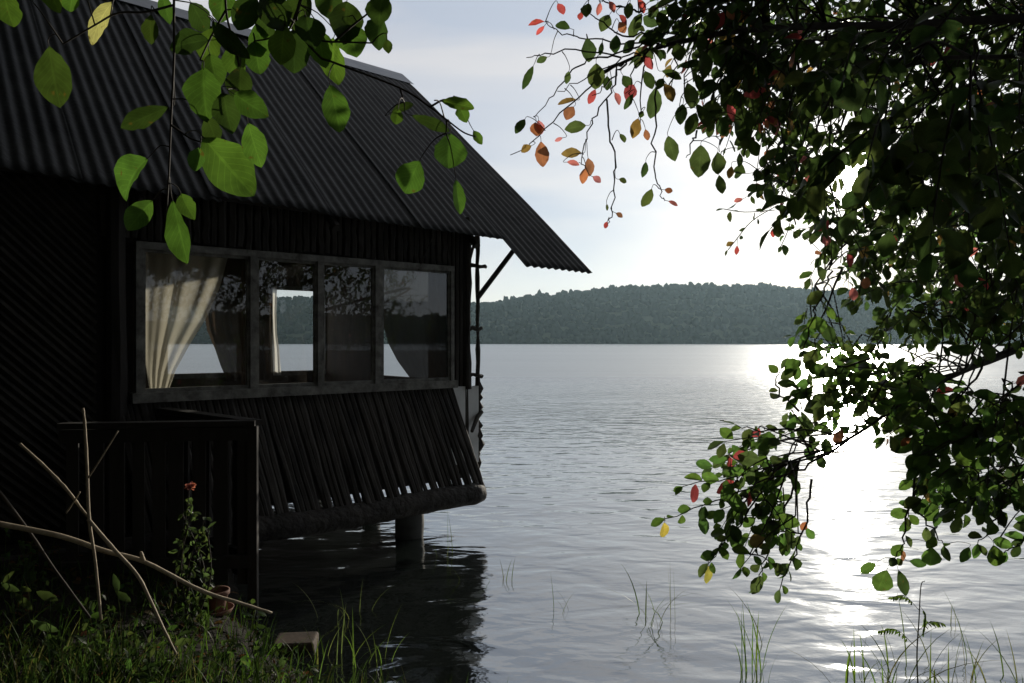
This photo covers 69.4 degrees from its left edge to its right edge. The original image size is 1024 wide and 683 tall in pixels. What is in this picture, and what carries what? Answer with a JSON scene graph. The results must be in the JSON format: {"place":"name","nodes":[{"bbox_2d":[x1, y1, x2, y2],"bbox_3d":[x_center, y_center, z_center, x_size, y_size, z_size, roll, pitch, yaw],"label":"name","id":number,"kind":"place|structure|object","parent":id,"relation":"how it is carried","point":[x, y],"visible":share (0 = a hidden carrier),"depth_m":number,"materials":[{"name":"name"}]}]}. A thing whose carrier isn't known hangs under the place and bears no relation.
{"place":"outdoors","nodes":[
{"label":"outdoors","id":0,"kind":"place"},
{"bbox_2d":[0,526,1022,682],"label":"bank ground","id":1,"kind":"structure","parent":0,"point":[49,542],"depth_m":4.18,"materials":[{"name":"green plant"}]},
{"bbox_2d":[0,490,90,618],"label":"fallen branch","id":2,"kind":"object","parent":1,"relation":"on","point":[22,522],"visible":0.94,"depth_m":3.41,"materials":[{"name":"brown wood"}]},
{"bbox_2d":[19,443,86,516],"bbox_3d":[-2.068,0.631,3.365,0.398,0.331,0.043,0,0,14],"label":"fallen branch","id":3,"kind":"object","parent":1,"relation":"on","point":[53,475],"visible":0.92,"depth_m":3.36,"materials":[{"name":"brown wood"}]},
{"bbox_2d":[37,591,143,640],"bbox_3d":[-2.186,1.474,3.870,0.557,0.372,0.507,0,0,-39],"label":"grass tuft","id":4,"kind":"object","parent":1,"relation":"on","point":[88,621],"visible":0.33,"depth_m":3.83,"materials":[{"name":"green plant"}]},
{"bbox_2d":[82,408,118,619],"bbox_3d":[-1.788,0.743,3.198,0.172,0.909,0.039,0,0,10],"label":"fallen branch","id":5,"kind":"object","parent":1,"relation":"on","point":[87,475],"visible":1,"depth_m":3.20,"materials":[{"name":"brown wood"}]},
{"bbox_2d":[87,519,176,654],"bbox_3d":[-1.616,1.038,3.175,0.448,0.551,0.064,0,0,13],"label":"fallen branch","id":6,"kind":"object","parent":1,"relation":"on","point":[110,545],"visible":1,"depth_m":3.19,"materials":[{"name":"brown wood"}]},
{"bbox_2d":[0,521,271,613],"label":"fallen branch","id":7,"kind":"object","parent":1,"relation":"on","point":[140,559],"visible":0.97,"depth_m":3.42,"materials":[{"name":"brown wood"}]},
{"bbox_2d":[56,407,262,621],"bbox_3d":[-2.308,1.185,5.339,1.291,1.330,1.337,0,0,0],"label":"plank railing","id":8,"kind":"object","parent":1,"relation":"on","point":[178,429],"visible":0.79,"depth_m":4.84,"materials":[{"name":"brown wood"}]},
{"bbox_2d":[0,528,341,682],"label":"undergrowth","id":9,"kind":"object","parent":1,"relation":"on","point":[25,603],"visible":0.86,"depth_m":3.51,"materials":[{"name":"green plant"}]},
{"bbox_2d":[153,614,207,659],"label":"grass tuft","id":10,"kind":"object","parent":1,"relation":"on","point":[183,635],"visible":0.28,"depth_m":3.79,"materials":[{"name":"green plant"}]},
{"bbox_2d":[169,481,215,619],"bbox_3d":[-1.804,1.193,4.189,0.271,0.792,0.130,0,0,0],"label":"flowering plant","id":11,"kind":"object","parent":1,"relation":"on","point":[187,592],"visible":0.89,"depth_m":4.19,"materials":[{"name":"green plant"}]},
{"bbox_2d":[205,586,233,616],"bbox_3d":[-1.800,1.579,4.500,0.210,0.137,0.210,0,0,0],"label":"flower pot","id":12,"kind":"object","parent":1,"relation":"on","point":[224,591],"visible":0.52,"depth_m":4.46,"materials":[{"name":"ceramic"}]},
{"bbox_2d":[0,0,482,263],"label":"overhanging tree","id":13,"kind":"object","parent":1,"relation":"on","point":[228,166],"visible":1,"depth_m":1.21,"materials":[{"name":"green plant"}]},
{"bbox_2d":[243,635,301,679],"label":"grass tuft","id":14,"kind":"object","parent":1,"relation":"on","point":[249,660],"visible":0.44,"depth_m":3.68,"materials":[{"name":"green plant"}]},
{"bbox_2d":[0,0,591,561],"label":"lake hut","id":15,"kind":"object","parent":1,"relation":"on","point":[334,220],"visible":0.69,"depth_m":6.56,"materials":[{"name":"brown wood"}]},
{"bbox_2d":[146,252,227,387],"bbox_3d":[-2.676,-0.198,6.088,0.704,1.213,0.038,0,0,-40],"label":"curtain","id":16,"kind":"object","parent":15,"relation":"hanging from","point":[180,296],"visible":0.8,"depth_m":6.02,"materials":[{"name":"beige fabric"}]},
{"bbox_2d":[173,373,224,378],"bbox_3d":[-3.881,-0.015,9.327,0.950,0.950,0.040,0,0,-40],"label":"back window frame","id":17,"kind":"structure","parent":15,"relation":"in","point":[194,375],"depth_m":9.27,"materials":[{"name":"grey wood"}]},
{"bbox_2d":[206,283,272,380],"bbox_3d":[-3.513,-0.120,9.542,0.870,1.240,0.091,0,0,-39],"label":"curtain","id":18,"kind":"object","parent":15,"relation":"hanging from","point":[224,323],"visible":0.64,"depth_m":9.49,"materials":[{"name":"brown fabric"}]},
{"bbox_2d":[272,286,280,374],"bbox_3d":[-3.173,-0.145,9.867,0.189,1.190,0.036,0,0,-44],"label":"curtain","id":19,"kind":"object","parent":15,"relation":"hanging from","point":[276,360],"visible":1,"depth_m":9.88,"materials":[{"name":"white fabric"}]},
{"bbox_2d":[129,241,457,403],"bbox_3d":[-1.764,-0.150,6.677,3.049,1.250,0.115,0,0,-40],"label":"window frame","id":20,"kind":"structure","parent":15,"relation":"in","point":[252,388],"depth_m":6.47,"materials":[{"name":"grey wood"}]},
{"bbox_2d":[271,285,325,375],"bbox_3d":[-2.917,-0.145,10.131,0.840,1.210,0.040,0,0,-40],"label":"back window frame","id":21,"kind":"structure","parent":15,"relation":"in","point":[307,372],"depth_m":10.18,"materials":[{"name":"grey wood"}]},
{"bbox_2d":[384,269,445,378],"bbox_3d":[-0.946,-0.142,7.533,0.815,1.222,0.046,0,0,-40],"label":"curtain","id":22,"kind":"object","parent":15,"relation":"hanging from","point":[415,316],"visible":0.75,"depth_m":7.52,"materials":[{"name":"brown fabric"}]},
{"bbox_2d":[274,631,318,651],"bbox_3d":[-1.319,1.903,4.512,0.250,0.195,0.200,0,0,-6],"label":"clay block","id":23,"kind":"object","parent":1,"relation":"on","point":[290,639],"depth_m":4.47,"materials":[{"name":"beige stone"}]},
{"bbox_2d":[275,607,345,664],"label":"grass tuft","id":24,"kind":"object","parent":1,"relation":"on","point":[322,645],"visible":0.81,"depth_m":4.29,"materials":[{"name":"green plant"}]},
{"bbox_2d":[345,609,404,668],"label":"grass tuft","id":25,"kind":"object","parent":1,"relation":"on","point":[354,655],"visible":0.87,"depth_m":4.28,"materials":[{"name":"green plant"}]},
{"bbox_2d":[511,0,1023,602],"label":"lakeside tree","id":26,"kind":"object","parent":1,"relation":"on","point":[967,166],"visible":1,"depth_m":2.54,"materials":[{"name":"green plant"}]},
{"bbox_2d":[730,588,1003,682],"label":"grass tuft","id":27,"kind":"object","parent":1,"relation":"on","point":[887,661],"visible":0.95,"depth_m":3.95,"materials":[{"name":"green plant"}]},
{"bbox_2d":[845,642,910,682],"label":"grass tuft","id":28,"kind":"object","parent":1,"relation":"on","point":[868,667],"visible":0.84,"depth_m":3.98,"materials":[{"name":"green plant"}]},
{"bbox_2d":[877,581,945,682],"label":"feathery plant","id":29,"kind":"object","parent":1,"relation":"on","point":[925,621],"visible":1,"depth_m":3.79,"materials":[{"name":"green plant"}]},
{"bbox_2d":[897,590,1019,682],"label":"grass tuft","id":30,"kind":"object","parent":1,"relation":"on","point":[974,668],"visible":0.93,"depth_m":4.02,"materials":[{"name":"green plant"}]},
{"bbox_2d":[152,0,1022,301],"label":"sky","id":31,"kind":"structure","parent":0,"point":[476,51],"materials":[{"name":"white"}]},
{"bbox_2d":[175,344,1023,682],"bbox_3d":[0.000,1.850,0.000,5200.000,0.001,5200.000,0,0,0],"label":"lake water","id":32,"kind":"structure","parent":0,"point":[591,454],"depth_m":6.25,"materials":[{"name":"black liquid"}]},
{"bbox_2d":[292,582,387,624],"bbox_3d":[-1.151,1.775,4.971,0.703,0.270,0.546,0,0,0],"label":"grass tuft","id":33,"kind":"object","parent":32,"relation":"in","point":[336,605],"visible":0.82,"depth_m":4.95,"materials":[{"name":"green plant"}]},
{"bbox_2d":[459,559,514,580],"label":"grass tuft","id":34,"kind":"object","parent":32,"relation":"in","point":[506,572],"visible":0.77,"depth_m":5.76,"materials":[{"name":"plant"}]},
{"bbox_2d":[550,573,573,610],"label":"grass tuft","id":35,"kind":"object","parent":32,"relation":"in","point":[560,594],"visible":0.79,"depth_m":5.12,"materials":[{"name":"plant"}]},
{"bbox_2d":[586,568,701,625],"bbox_3d":[0.831,1.719,5.025,0.884,0.381,1.087,0,0,0],"label":"grass tuft","id":36,"kind":"object","parent":32,"relation":"in","point":[637,604],"visible":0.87,"depth_m":4.98,"materials":[{"name":"plant"}]},
{"bbox_2d":[668,573,674,616],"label":"grass tuft","id":37,"kind":"object","parent":32,"relation":"in","point":[670,596],"visible":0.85,"depth_m":5.05,"materials":[{"name":"green plant"}]},
{"bbox_2d":[727,600,787,680],"bbox_3d":[1.390,1.685,4.191,0.350,0.451,0.412,0,0,14],"label":"grass tuft","id":38,"kind":"object","parent":32,"relation":"in","point":[759,659],"visible":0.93,"depth_m":4.15,"materials":[{"name":"green plant"}]},
{"bbox_2d":[197,289,1010,343],"bbox_3d":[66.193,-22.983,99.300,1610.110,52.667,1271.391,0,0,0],"label":"hills","id":39,"kind":"structure","parent":0,"point":[719,332],"depth_m":573.72,"materials":[{"name":"green plant"}]},
{"bbox_2d":[191,282,1023,343],"bbox_3d":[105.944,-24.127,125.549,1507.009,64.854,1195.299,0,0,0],"label":"forest","id":40,"kind":"object","parent":39,"relation":"on","point":[594,298],"visible":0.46,"depth_m":577.55,"materials":[{"name":"green plant"}]}
]}

